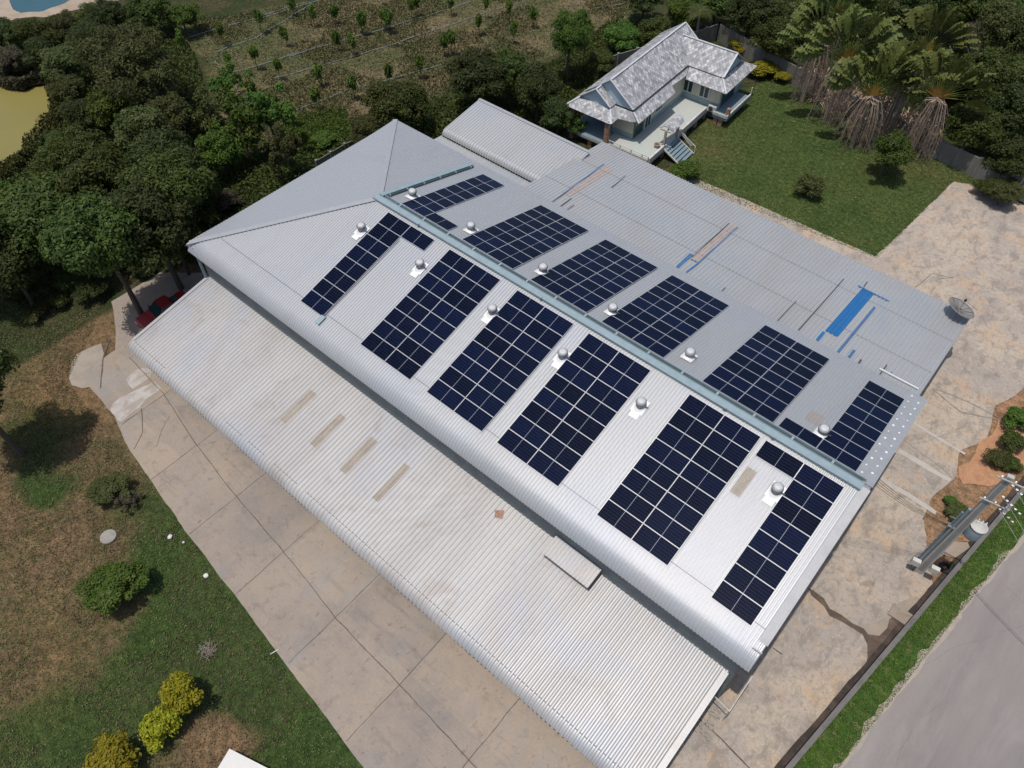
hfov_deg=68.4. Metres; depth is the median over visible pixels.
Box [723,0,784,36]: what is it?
tree
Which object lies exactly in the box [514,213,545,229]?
solar panel
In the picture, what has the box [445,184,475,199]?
solar panel
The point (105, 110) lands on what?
tree
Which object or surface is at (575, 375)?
solar panel
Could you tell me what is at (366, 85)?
irrigation pipe
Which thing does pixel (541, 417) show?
solar panel
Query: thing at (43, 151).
tree
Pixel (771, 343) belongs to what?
solar panel
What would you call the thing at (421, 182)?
cable tray
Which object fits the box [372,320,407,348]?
solar panel
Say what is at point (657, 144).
flower pot
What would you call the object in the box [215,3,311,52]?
irrigation pipe
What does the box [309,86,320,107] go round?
sapling
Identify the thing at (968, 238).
driveway
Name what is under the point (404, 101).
tree
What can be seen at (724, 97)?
window
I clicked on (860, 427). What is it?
solar panel
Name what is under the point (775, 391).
solar panel
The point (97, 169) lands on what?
tree
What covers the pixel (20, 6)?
pond
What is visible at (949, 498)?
shrub
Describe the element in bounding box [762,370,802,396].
solar panel
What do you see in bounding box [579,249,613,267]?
solar panel
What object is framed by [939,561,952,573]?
tyre
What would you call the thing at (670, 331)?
solar panel
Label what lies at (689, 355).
roof vent
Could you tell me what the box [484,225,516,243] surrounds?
solar panel
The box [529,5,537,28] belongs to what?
sapling
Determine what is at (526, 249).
solar panel
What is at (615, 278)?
solar panel
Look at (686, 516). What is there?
solar panel
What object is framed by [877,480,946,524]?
service cable
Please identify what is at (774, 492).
roof vent
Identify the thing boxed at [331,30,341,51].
sapling
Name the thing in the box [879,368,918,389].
pipe
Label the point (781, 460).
solar panel
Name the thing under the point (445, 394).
solar panel
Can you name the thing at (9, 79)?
reeds
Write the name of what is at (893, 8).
tree
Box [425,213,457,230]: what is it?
solar panel
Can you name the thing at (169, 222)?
tree
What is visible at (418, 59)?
sapling
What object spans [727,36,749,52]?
shrub
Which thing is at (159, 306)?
pickup truck
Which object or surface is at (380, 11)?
sapling
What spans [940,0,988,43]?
tree
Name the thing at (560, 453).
solar panel
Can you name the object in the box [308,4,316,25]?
sapling
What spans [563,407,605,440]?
solar panel
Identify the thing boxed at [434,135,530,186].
link roof
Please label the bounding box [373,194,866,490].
roof walkway
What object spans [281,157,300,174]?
shrub
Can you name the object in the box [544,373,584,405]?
solar panel
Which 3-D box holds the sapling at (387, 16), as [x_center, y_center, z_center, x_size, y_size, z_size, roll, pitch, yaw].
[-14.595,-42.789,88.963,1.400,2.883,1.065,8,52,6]
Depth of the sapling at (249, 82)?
78.53 m
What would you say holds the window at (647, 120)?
in the bungalow
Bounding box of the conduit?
[324,240,399,316]
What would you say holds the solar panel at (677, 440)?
on the warehouse
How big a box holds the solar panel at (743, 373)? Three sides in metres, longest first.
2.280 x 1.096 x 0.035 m
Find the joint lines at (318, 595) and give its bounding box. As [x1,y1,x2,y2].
[100,339,781,767]
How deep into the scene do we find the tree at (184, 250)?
60.94 m
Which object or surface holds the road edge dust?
on the road
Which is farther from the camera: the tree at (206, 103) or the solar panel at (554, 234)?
the tree at (206, 103)
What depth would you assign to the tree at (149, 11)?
85.20 m
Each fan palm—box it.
[776,0,871,103]
[792,6,904,127]
[795,0,883,61]
[823,46,930,153]
[850,35,963,144]
[879,3,980,104]
[884,46,998,165]
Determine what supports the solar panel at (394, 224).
on the warehouse
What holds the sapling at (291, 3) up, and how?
on the ground at (102, 330)
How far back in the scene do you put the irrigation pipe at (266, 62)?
85.57 m
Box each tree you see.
[0,17,21,46]
[0,44,28,72]
[0,171,78,271]
[0,179,10,235]
[0,218,11,296]
[0,237,48,305]
[0,341,25,456]
[9,17,52,44]
[19,35,64,66]
[37,41,83,83]
[37,130,64,156]
[38,191,143,315]
[44,73,85,100]
[45,9,76,41]
[45,124,116,169]
[54,145,132,197]
[58,98,95,129]
[63,16,113,57]
[67,18,178,103]
[73,2,96,22]
[83,0,126,31]
[85,90,135,127]
[105,174,199,289]
[110,104,167,152]
[115,146,215,263]
[119,125,208,170]
[123,0,171,35]
[124,59,176,97]
[144,81,183,98]
[144,91,196,140]
[148,219,195,274]
[165,2,204,35]
[185,84,227,130]
[194,126,244,176]
[199,179,223,206]
[206,89,268,163]
[207,60,253,104]
[240,81,296,135]
[257,123,303,178]
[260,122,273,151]
[273,106,350,161]
[348,112,381,143]
[359,80,430,127]
[445,45,513,100]
[491,45,529,105]
[514,60,562,124]
[538,94,578,134]
[550,8,594,83]
[568,114,589,139]
[587,46,615,76]
[601,19,640,52]
[628,0,663,19]
[638,15,671,41]
[665,0,704,27]
[684,3,716,30]
[693,0,734,25]
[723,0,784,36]
[746,16,810,57]
[786,0,832,46]
[832,0,873,34]
[859,20,901,66]
[873,128,916,175]
[874,0,954,36]
[928,64,974,120]
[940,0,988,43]
[943,102,1010,152]
[954,45,1023,105]
[976,0,1023,56]
[980,81,1023,141]
[980,136,1023,176]
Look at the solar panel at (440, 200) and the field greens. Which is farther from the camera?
the field greens
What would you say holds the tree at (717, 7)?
on the ground at (102, 330)
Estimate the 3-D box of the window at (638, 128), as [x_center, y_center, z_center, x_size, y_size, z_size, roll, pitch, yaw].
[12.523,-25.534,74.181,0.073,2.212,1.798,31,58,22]
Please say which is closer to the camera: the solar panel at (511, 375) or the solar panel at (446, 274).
the solar panel at (511, 375)
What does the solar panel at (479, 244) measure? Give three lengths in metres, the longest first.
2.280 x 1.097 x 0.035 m
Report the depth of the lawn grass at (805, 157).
73.02 m
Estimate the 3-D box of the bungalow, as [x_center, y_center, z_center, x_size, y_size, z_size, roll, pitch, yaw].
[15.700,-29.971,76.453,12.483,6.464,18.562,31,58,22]
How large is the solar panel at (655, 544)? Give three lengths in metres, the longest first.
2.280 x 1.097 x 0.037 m
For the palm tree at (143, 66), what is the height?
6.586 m
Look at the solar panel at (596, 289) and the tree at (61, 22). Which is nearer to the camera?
the solar panel at (596, 289)
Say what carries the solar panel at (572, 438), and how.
on the warehouse
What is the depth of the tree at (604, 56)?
81.62 m
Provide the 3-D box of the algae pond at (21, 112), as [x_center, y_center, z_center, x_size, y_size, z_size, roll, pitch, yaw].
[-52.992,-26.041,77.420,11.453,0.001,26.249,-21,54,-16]
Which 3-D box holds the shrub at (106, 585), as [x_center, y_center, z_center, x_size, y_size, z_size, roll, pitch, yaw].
[-23.779,12.260,45.368,4.127,2.419,3.438,-20,54,-15]
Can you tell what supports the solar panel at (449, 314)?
on the warehouse
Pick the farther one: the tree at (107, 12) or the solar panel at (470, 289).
the tree at (107, 12)
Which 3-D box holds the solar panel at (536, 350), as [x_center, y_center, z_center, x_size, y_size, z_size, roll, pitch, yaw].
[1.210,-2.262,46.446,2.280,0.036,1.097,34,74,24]
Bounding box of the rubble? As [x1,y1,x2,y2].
[692,703,721,741]
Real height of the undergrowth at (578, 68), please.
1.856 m
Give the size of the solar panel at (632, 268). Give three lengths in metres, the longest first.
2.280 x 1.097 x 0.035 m
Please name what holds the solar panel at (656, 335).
on the warehouse
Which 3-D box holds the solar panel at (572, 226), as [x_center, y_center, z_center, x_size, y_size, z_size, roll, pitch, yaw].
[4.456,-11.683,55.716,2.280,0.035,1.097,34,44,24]
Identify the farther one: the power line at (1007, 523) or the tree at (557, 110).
the tree at (557, 110)
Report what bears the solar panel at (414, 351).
on the warehouse
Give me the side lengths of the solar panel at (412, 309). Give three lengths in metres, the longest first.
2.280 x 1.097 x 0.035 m
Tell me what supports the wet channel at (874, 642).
on the driveway
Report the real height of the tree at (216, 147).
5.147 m
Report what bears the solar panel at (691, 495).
on the warehouse
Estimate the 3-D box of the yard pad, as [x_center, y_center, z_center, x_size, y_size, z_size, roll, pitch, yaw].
[-32.602,-1.350,57.739,2.456,0.001,4.397,-12,52,-10]
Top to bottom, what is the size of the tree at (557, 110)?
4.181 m
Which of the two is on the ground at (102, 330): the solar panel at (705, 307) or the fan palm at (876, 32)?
the fan palm at (876, 32)
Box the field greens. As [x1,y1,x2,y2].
[194,0,629,143]
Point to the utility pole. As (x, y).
(968, 525)
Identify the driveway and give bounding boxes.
[666,179,1023,767]
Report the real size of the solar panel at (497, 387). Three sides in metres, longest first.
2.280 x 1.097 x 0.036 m
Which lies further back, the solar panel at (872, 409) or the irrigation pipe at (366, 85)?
the irrigation pipe at (366, 85)
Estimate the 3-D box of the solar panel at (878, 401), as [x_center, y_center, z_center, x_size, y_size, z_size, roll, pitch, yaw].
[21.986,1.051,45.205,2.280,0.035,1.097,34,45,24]
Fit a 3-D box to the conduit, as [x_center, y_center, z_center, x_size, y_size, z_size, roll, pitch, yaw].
[-10.192,-7.171,51.191,0.066,2.010,7.312,34,59,24]
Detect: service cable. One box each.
[875,485,948,526]
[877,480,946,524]
[877,483,947,525]
[880,479,945,523]
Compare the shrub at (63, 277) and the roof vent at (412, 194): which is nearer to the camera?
the roof vent at (412, 194)
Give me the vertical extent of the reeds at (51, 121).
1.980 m
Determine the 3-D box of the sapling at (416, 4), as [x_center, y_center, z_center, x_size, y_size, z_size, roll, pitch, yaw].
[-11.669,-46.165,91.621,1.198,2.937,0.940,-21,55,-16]
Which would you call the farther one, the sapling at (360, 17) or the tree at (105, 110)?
the sapling at (360, 17)
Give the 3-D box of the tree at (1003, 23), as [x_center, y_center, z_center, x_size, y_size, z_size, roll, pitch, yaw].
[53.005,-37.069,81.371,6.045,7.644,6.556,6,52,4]
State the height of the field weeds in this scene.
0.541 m
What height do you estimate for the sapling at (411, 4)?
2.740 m
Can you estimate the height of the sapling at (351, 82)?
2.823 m
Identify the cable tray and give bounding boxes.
[379,162,473,196]
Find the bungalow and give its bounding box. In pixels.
[567,22,756,163]
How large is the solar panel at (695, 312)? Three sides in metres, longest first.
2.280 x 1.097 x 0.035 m
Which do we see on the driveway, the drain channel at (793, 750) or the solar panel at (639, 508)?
the drain channel at (793, 750)
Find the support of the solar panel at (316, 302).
on the warehouse
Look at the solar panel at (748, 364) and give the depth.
45.93 m
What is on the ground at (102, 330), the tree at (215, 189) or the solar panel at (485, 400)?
the tree at (215, 189)
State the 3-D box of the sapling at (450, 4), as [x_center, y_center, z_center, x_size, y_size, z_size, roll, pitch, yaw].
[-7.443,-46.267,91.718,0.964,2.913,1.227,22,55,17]
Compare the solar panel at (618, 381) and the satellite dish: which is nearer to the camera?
the solar panel at (618, 381)
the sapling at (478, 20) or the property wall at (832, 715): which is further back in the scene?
the sapling at (478, 20)
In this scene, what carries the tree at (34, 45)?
on the ground at (102, 330)
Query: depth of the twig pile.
44.09 m
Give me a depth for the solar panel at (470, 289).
49.16 m
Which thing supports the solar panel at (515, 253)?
on the warehouse
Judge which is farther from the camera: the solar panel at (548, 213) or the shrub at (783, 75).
the shrub at (783, 75)
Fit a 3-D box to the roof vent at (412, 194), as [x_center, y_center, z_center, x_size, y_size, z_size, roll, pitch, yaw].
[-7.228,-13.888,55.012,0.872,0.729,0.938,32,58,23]
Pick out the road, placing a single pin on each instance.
(974, 718)
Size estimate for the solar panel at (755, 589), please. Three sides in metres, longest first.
2.280 x 1.097 x 0.036 m
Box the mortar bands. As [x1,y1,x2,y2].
[880,264,964,513]
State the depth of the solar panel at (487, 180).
59.05 m
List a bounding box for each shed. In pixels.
[127,276,728,767]
[442,98,589,181]
[524,142,969,394]
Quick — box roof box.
[542,536,600,588]
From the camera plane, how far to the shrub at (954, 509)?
49.33 m
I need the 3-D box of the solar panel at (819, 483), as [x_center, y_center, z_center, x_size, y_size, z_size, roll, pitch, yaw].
[16.187,5.231,39.733,2.280,0.036,1.097,34,74,24]
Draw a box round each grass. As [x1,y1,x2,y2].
[0,263,354,767]
[0,269,320,767]
[671,80,975,256]
[793,494,1023,767]
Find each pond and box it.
[0,85,51,161]
[9,0,67,12]
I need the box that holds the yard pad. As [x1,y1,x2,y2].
[69,344,103,387]
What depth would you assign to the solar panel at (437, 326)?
48.31 m
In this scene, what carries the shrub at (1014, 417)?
on the orange soil patch at (977, 469)
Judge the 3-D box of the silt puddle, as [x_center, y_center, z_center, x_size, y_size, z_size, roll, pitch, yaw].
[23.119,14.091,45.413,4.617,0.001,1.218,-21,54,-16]
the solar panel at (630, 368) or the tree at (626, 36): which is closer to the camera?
the solar panel at (630, 368)
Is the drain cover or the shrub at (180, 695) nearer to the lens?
the shrub at (180, 695)
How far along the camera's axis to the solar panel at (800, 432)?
41.75 m
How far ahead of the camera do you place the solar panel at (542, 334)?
46.71 m
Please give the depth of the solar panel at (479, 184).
58.31 m
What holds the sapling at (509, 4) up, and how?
on the ground at (102, 330)
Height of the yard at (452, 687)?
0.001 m
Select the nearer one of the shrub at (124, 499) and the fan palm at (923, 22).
the shrub at (124, 499)
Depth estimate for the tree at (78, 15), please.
86.80 m
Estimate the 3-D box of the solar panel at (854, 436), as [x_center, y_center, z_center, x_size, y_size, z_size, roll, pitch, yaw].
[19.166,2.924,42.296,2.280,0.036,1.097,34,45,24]
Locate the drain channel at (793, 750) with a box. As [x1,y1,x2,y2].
[774,475,1023,767]
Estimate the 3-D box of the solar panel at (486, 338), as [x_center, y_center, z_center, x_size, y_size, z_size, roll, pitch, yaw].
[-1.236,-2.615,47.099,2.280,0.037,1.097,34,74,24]
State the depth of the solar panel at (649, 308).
48.90 m
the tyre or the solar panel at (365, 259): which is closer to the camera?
the tyre
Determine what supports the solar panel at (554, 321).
on the warehouse
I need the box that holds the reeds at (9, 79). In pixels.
[0,63,44,90]
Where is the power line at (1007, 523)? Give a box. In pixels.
[998,508,1023,548]
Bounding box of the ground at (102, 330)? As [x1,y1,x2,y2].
[0,0,1023,767]
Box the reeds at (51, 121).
[0,76,62,182]
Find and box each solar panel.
[301,289,333,315]
[312,278,344,304]
[323,267,355,292]
[334,256,367,281]
[346,245,377,269]
[356,234,388,258]
[361,332,395,361]
[367,223,399,247]
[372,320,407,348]
[378,212,410,236]
[383,307,418,335]
[385,349,420,379]
[395,296,429,323]
[397,337,432,366]
[401,199,434,216]
[401,226,434,250]
[406,284,440,311]
[408,324,444,353]
[413,195,445,212]
[417,272,452,298]
[420,312,455,340]
[424,192,455,207]
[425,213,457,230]
[427,379,464,410]
[428,261,462,286]
[431,300,467,328]
[434,188,465,203]
[438,366,476,397]
[439,249,473,274]
[442,288,478,315]
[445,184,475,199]
[450,353,487,383]
[453,276,488,303]
[454,398,492,431]
[455,181,485,196]
[462,234,496,253]
[462,340,499,370]
[464,177,494,192]
[464,264,499,291]
[466,385,504,417]
[473,230,506,248]
[473,327,510,357]
[474,174,504,188]
[478,371,516,403]
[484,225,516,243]
[485,315,521,343]
[487,249,522,268]
[489,358,528,389]
[494,221,526,238]
[497,302,533,330]
[497,428,537,463]
[498,244,532,263]
[501,345,539,375]
[504,217,536,234]
[507,290,544,318]
[509,239,542,258]
[509,414,549,448]
[512,332,550,362]
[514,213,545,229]
[518,235,551,253]
[521,400,561,434]
[523,209,554,225]
[523,319,561,349]
[527,450,569,486]
[528,230,561,248]
[530,274,566,295]
[532,205,563,221]
[533,387,573,419]
[535,307,572,336]
[538,226,570,243]
[539,435,581,470]
[541,269,576,289]
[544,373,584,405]
[547,222,579,238]
[551,263,586,283]
[551,421,593,455]
[555,359,596,391]
[556,217,588,234]
[558,290,595,312]
[561,258,595,278]
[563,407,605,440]
[567,346,607,377]
[569,284,605,306]
[571,254,604,272]
[574,393,616,426]
[578,279,614,299]
[578,333,618,363]
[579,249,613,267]
[586,379,628,412]
[588,244,621,262]
[588,273,623,293]
[597,268,632,288]
[597,365,639,397]
[597,499,642,538]
[598,239,630,257]
[601,315,640,338]
[607,263,640,282]
[609,351,650,383]
[609,484,654,522]
[612,309,649,331]
[615,258,649,277]
[621,303,658,325]
[621,468,666,506]
[624,253,657,271]
[630,297,667,318]
[631,524,678,565]
[632,333,671,357]
[633,453,678,490]
[639,291,675,312]
[641,326,680,350]
[644,438,689,474]
[644,507,691,548]
[648,286,683,306]
[651,320,688,343]
[656,280,691,300]
[656,423,701,459]
[656,492,702,531]
[659,314,697,336]
[665,275,699,295]
[668,307,705,329]
[668,408,712,443]
[668,476,714,515]
[677,301,713,323]
[679,394,723,429]
[679,461,726,499]
[685,296,721,316]
[691,445,737,482]
[693,290,728,310]
[702,374,744,401]
[703,430,749,467]
[711,366,752,392]
[711,580,762,625]
[714,415,760,451]
[719,358,760,384]
[723,563,774,607]
[728,351,768,376]
[736,344,775,368]
[736,546,786,589]
[737,393,779,422]
[744,338,782,361]
[746,385,787,413]
[748,529,797,571]
[751,331,789,354]
[754,377,795,404]
[755,440,803,477]
[759,325,796,347]
[759,512,809,553]
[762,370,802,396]
[769,362,809,388]
[771,496,821,536]
[777,355,816,380]
[778,417,822,447]
[783,479,832,519]
[784,348,822,372]
[791,342,829,365]
[794,463,843,503]
[816,439,861,471]
[824,430,868,461]
[831,421,875,451]
[838,412,881,441]
[845,404,887,432]
[851,396,893,423]
[857,388,898,414]
[864,380,904,406]
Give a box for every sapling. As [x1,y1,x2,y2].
[175,28,184,50]
[215,20,224,44]
[223,50,232,72]
[244,79,256,92]
[247,45,258,68]
[253,9,262,31]
[267,93,279,103]
[272,57,281,78]
[278,24,288,46]
[286,0,295,14]
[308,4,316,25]
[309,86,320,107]
[311,63,322,84]
[329,4,339,25]
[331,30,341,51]
[346,74,356,97]
[347,32,355,55]
[356,9,366,30]
[356,11,364,34]
[378,7,388,30]
[382,9,392,31]
[383,63,393,82]
[408,0,414,17]
[414,0,420,16]
[414,55,423,76]
[438,33,447,55]
[445,30,455,54]
[446,0,453,15]
[475,12,481,28]
[482,0,489,18]
[505,0,512,22]
[510,19,517,34]
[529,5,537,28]
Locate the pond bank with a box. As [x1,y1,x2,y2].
[0,0,116,19]
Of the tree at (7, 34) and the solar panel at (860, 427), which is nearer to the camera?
the solar panel at (860, 427)
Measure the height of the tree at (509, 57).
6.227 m
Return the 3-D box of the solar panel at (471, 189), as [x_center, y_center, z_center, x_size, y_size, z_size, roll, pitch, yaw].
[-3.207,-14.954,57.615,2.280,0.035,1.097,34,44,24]
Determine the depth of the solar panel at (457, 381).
46.23 m
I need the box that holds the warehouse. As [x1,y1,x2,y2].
[185,119,926,698]
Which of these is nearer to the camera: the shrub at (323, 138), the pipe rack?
the pipe rack
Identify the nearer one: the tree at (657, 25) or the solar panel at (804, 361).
the solar panel at (804, 361)
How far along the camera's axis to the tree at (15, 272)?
57.70 m
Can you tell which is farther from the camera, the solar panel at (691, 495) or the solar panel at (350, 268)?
the solar panel at (350, 268)
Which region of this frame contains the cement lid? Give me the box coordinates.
[100,529,116,544]
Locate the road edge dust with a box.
[833,533,1023,767]
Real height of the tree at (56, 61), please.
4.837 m
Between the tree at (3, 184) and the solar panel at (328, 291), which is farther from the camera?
the tree at (3, 184)
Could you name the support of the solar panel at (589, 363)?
on the warehouse
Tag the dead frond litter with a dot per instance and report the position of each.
(859, 92)
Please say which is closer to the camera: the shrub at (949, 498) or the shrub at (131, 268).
the shrub at (949, 498)
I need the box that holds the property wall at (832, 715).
[784,485,1023,767]
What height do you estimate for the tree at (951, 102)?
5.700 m
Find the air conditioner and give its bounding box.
[708,104,717,111]
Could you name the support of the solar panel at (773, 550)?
on the warehouse
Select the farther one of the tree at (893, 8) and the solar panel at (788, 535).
the tree at (893, 8)
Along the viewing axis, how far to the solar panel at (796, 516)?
39.15 m
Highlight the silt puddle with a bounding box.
[859,596,919,634]
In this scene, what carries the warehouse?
on the ground at (102, 330)
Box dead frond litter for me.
[806,67,941,147]
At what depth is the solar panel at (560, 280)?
49.76 m
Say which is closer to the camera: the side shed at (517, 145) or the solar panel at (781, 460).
the solar panel at (781, 460)
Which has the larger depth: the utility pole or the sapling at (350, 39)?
the sapling at (350, 39)
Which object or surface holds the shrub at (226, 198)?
on the ground at (102, 330)
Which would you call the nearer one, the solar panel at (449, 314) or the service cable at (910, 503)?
the service cable at (910, 503)
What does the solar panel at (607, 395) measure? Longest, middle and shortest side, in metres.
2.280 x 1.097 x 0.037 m
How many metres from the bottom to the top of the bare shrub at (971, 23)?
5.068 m
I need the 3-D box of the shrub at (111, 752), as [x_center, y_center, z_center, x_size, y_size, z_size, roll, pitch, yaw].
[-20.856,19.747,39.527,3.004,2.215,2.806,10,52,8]
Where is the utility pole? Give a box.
[909,473,1023,574]
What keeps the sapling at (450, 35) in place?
on the ground at (102, 330)
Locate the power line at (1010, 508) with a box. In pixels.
[1002,495,1023,530]
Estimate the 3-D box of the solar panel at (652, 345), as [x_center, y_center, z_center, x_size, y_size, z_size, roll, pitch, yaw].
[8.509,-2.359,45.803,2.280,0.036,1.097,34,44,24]
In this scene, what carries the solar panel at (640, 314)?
on the warehouse
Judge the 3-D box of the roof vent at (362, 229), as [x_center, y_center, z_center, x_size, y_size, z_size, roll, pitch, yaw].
[-10.658,-10.812,52.858,0.872,0.818,1.273,36,60,25]
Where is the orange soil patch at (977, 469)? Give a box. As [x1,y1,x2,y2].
[958,420,1023,485]
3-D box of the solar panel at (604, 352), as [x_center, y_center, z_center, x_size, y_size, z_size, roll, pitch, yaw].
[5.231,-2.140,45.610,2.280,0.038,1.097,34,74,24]
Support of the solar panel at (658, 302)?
on the warehouse
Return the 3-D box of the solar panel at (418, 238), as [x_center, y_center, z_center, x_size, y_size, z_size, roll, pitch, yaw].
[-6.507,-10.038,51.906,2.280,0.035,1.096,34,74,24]
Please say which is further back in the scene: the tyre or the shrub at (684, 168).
the shrub at (684, 168)
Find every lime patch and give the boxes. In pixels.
[110,381,160,421]
[126,368,151,388]
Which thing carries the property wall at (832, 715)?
on the ground at (102, 330)
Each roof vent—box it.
[351,222,369,239]
[405,188,419,199]
[409,259,428,277]
[463,221,478,233]
[481,304,499,323]
[534,263,548,274]
[551,348,570,368]
[603,303,618,315]
[628,397,649,418]
[680,347,697,362]
[762,481,786,505]
[813,424,830,438]
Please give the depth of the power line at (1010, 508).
39.15 m
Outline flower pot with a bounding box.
[654,142,660,147]
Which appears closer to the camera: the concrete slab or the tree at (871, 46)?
the concrete slab
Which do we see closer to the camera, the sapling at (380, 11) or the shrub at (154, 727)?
the shrub at (154, 727)
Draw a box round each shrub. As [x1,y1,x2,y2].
[0,282,31,307]
[21,301,48,323]
[49,292,68,307]
[51,268,82,291]
[70,276,107,302]
[75,560,150,615]
[82,730,141,767]
[83,471,129,505]
[112,490,141,512]
[127,260,151,276]
[137,704,182,754]
[158,670,203,715]
[193,205,220,225]
[215,188,243,211]
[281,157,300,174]
[310,130,336,148]
[669,159,701,179]
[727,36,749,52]
[750,59,779,76]
[774,71,791,81]
[792,173,827,197]
[943,495,957,502]
[945,500,968,519]
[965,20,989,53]
[972,177,997,196]
[982,448,1011,466]
[985,177,1023,205]
[1000,429,1023,451]
[1002,406,1023,429]
[1003,451,1023,471]
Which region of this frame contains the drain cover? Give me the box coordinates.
[888,603,912,624]
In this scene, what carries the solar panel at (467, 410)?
on the warehouse
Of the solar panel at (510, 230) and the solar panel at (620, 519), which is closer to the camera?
the solar panel at (620, 519)
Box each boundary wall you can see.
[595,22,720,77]
[717,24,1023,202]
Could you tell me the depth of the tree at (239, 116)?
69.64 m
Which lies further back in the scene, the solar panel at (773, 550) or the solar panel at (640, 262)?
the solar panel at (640, 262)
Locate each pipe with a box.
[184,6,287,38]
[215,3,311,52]
[234,52,296,71]
[274,0,525,77]
[290,1,471,56]
[295,63,443,110]
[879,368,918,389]
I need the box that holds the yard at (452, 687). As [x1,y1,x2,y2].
[70,273,596,767]
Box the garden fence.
[314,128,379,166]
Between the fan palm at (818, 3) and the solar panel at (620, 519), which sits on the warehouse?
the solar panel at (620, 519)
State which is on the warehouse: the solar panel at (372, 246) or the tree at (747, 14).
the solar panel at (372, 246)
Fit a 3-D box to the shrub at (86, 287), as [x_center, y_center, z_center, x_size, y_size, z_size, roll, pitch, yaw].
[-34.588,-7.592,61.712,3.007,1.608,2.461,-23,55,-17]
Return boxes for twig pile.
[197,640,218,660]
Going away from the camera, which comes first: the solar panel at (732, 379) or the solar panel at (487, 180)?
the solar panel at (732, 379)
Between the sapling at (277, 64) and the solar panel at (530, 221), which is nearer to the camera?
the solar panel at (530, 221)
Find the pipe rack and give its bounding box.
[708,676,752,720]
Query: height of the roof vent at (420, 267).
0.818 m
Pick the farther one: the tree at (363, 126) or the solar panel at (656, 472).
the tree at (363, 126)
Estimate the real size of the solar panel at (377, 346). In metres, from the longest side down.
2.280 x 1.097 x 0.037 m
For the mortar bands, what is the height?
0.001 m
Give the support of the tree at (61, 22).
on the ground at (102, 330)
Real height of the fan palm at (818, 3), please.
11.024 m
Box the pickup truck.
[135,290,184,329]
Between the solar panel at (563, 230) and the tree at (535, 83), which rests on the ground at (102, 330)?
the tree at (535, 83)
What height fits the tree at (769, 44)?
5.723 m
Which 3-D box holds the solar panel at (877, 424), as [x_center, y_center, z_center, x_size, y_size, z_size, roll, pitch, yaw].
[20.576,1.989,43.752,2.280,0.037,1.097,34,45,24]
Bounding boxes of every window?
[633,120,643,138]
[644,113,651,128]
[683,78,693,92]
[698,85,709,98]
[720,87,734,106]
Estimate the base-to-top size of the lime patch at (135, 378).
0.001 m
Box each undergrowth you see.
[2,13,453,268]
[409,16,700,138]
[692,0,1023,154]
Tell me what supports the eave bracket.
on the warehouse
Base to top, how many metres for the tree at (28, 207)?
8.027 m
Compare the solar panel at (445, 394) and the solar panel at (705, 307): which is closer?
the solar panel at (445, 394)
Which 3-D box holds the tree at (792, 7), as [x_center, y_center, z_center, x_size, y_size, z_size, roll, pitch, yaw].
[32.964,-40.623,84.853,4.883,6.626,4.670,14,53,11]
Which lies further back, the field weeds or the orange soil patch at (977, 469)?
the field weeds
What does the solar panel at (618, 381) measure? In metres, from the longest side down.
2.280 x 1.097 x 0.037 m
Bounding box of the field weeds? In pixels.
[174,0,629,142]
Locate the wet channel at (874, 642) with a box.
[808,588,906,659]
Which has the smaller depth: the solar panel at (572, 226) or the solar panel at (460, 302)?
the solar panel at (460, 302)
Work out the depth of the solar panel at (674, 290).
51.08 m
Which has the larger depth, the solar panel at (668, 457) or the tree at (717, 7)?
the tree at (717, 7)
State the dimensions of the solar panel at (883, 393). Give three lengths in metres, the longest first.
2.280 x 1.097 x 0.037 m
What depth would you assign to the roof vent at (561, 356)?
45.58 m
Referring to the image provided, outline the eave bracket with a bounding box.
[315,315,326,324]
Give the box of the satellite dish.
[949,297,976,318]
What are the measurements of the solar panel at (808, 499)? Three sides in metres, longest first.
2.280 x 1.097 x 0.038 m
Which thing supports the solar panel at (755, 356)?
on the warehouse
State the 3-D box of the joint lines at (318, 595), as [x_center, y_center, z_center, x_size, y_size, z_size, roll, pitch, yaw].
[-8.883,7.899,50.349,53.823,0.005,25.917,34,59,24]
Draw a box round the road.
[843,542,1023,767]
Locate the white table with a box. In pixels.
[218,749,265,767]
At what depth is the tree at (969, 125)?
70.13 m
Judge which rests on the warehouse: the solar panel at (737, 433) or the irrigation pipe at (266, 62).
the solar panel at (737, 433)
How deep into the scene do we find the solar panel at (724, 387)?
43.74 m
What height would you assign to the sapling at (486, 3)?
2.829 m
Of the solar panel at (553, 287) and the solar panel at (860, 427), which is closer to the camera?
the solar panel at (860, 427)
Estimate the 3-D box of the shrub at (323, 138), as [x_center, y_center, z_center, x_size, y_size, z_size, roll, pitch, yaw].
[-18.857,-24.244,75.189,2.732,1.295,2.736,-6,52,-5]
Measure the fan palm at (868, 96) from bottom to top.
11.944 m
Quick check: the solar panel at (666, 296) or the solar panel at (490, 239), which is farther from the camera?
the solar panel at (490, 239)
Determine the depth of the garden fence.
73.20 m
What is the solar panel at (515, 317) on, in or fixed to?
on the warehouse
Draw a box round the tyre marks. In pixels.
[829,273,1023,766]
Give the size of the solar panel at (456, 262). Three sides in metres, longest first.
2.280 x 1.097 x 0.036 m
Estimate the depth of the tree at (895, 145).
69.34 m
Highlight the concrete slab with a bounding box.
[943,542,969,557]

